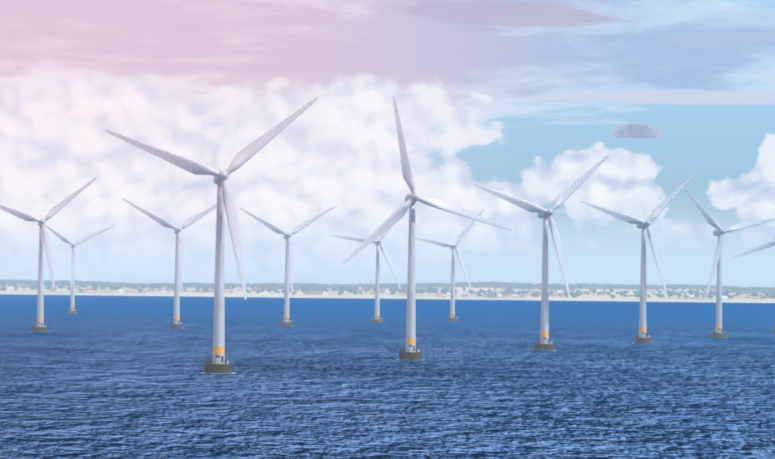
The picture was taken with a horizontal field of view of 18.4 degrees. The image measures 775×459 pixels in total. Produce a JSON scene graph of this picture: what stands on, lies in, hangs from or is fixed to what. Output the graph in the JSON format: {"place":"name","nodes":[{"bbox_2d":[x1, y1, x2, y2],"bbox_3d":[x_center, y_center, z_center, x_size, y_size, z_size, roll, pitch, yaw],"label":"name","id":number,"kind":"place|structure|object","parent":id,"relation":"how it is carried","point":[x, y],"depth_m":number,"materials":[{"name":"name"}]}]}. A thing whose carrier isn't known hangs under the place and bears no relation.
{"place":"outdoors","nodes":[
{"label":"outdoors","id":0,"kind":"place"},
{"bbox_2d":[0,294,774,458],"bbox_3d":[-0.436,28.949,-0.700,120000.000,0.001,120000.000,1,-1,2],"label":"sea","id":1,"kind":"structure","parent":0,"point":[107,377],"depth_m":731.45,"materials":[{"name":"liquid"}]},
{"bbox_2d":[0,177,96,331],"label":"turbine","id":2,"kind":"object","parent":1,"relation":"in","point":[44,238],"depth_m":1403.63,"materials":[{"name":"white metal"}]},
{"bbox_2d":[44,224,113,313],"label":"turbine","id":3,"kind":"object","parent":1,"relation":"in","point":[72,309],"depth_m":2244.74,"materials":[{"name":"white metal"}]},
{"bbox_2d":[123,199,216,328],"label":"turbine","id":4,"kind":"object","parent":1,"relation":"in","point":[176,324],"depth_m":1561.38,"materials":[{"name":"white metal"}]},
{"bbox_2d":[104,97,318,373],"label":"turbine","id":5,"kind":"object","parent":1,"relation":"in","point":[226,202],"depth_m":784.56,"materials":[{"name":"white metal"}]},
{"bbox_2d":[239,205,336,325],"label":"turbine","id":6,"kind":"object","parent":1,"relation":"in","point":[288,259],"depth_m":1704.94,"materials":[{"name":"white metal"}]},
{"bbox_2d":[329,228,400,322],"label":"turbine","id":7,"kind":"object","parent":1,"relation":"in","point":[377,318],"depth_m":1892.26,"materials":[{"name":"white metal"}]},
{"bbox_2d":[340,95,511,359],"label":"turbine","id":8,"kind":"object","parent":1,"relation":"in","point":[390,221],"depth_m":952.83,"materials":[{"name":"white metal"}]},
{"bbox_2d":[415,210,483,320],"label":"turbine","id":9,"kind":"object","parent":1,"relation":"in","point":[453,247],"depth_m":2052.87,"materials":[{"name":"white metal"}]},
{"bbox_2d":[471,155,608,350],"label":"turbine","id":10,"kind":"object","parent":1,"relation":"in","point":[546,216],"depth_m":1123.25,"materials":[{"name":"white metal"}]},
{"bbox_2d":[580,172,696,342],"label":"turbine","id":11,"kind":"object","parent":1,"relation":"in","point":[641,337],"depth_m":1294.18,"materials":[{"name":"white metal"}]},
{"bbox_2d":[679,181,774,337],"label":"turbine","id":12,"kind":"object","parent":1,"relation":"in","point":[719,231],"depth_m":1454.07,"materials":[{"name":"white metal"}]},
{"bbox_2d":[730,238,774,333],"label":"turbine","id":13,"kind":"object","parent":1,"relation":"in","point":[769,244],"depth_m":1618.07,"materials":[{"name":"white metal"}]},
{"bbox_2d":[0,280,774,302],"bbox_3d":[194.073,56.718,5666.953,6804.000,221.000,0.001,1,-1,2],"label":"houses","id":14,"kind":"structure","parent":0,"point":[388,289],"depth_m":5668.17,"materials":[{"name":"white"}]},
{"bbox_2d":[0,285,774,302],"bbox_3d":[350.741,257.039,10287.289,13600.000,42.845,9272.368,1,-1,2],"label":"coast land","id":15,"kind":"structure","parent":0,"point":[393,296],"depth_m":6182.89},
{"bbox_2d":[0,283,774,299],"bbox_3d":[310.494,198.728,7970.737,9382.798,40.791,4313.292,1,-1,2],"label":"trees","id":16,"kind":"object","parent":15,"relation":"on","point":[322,292],"depth_m":6732.48,"materials":[{"name":"white"}]},
{"bbox_2d":[1,283,774,300],"bbox_3d":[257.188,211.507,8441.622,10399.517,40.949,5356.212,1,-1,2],"label":"trees","id":17,"kind":"object","parent":15,"relation":"on","point":[444,292],"depth_m":7323.67,"materials":[{"name":"green plant"}]},
{"bbox_2d":[0,279,774,293],"bbox_3d":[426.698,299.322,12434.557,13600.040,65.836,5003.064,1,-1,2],"label":"distant hills","id":18,"kind":"structure","parent":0,"point":[480,285],"depth_m":11951.35,"materials":[{"name":"green plant"}]},
{"bbox_2d":[0,0,774,287],"label":"sky","id":19,"kind":"structure","parent":0,"point":[520,99],"materials":[{"name":"white"}]}
]}

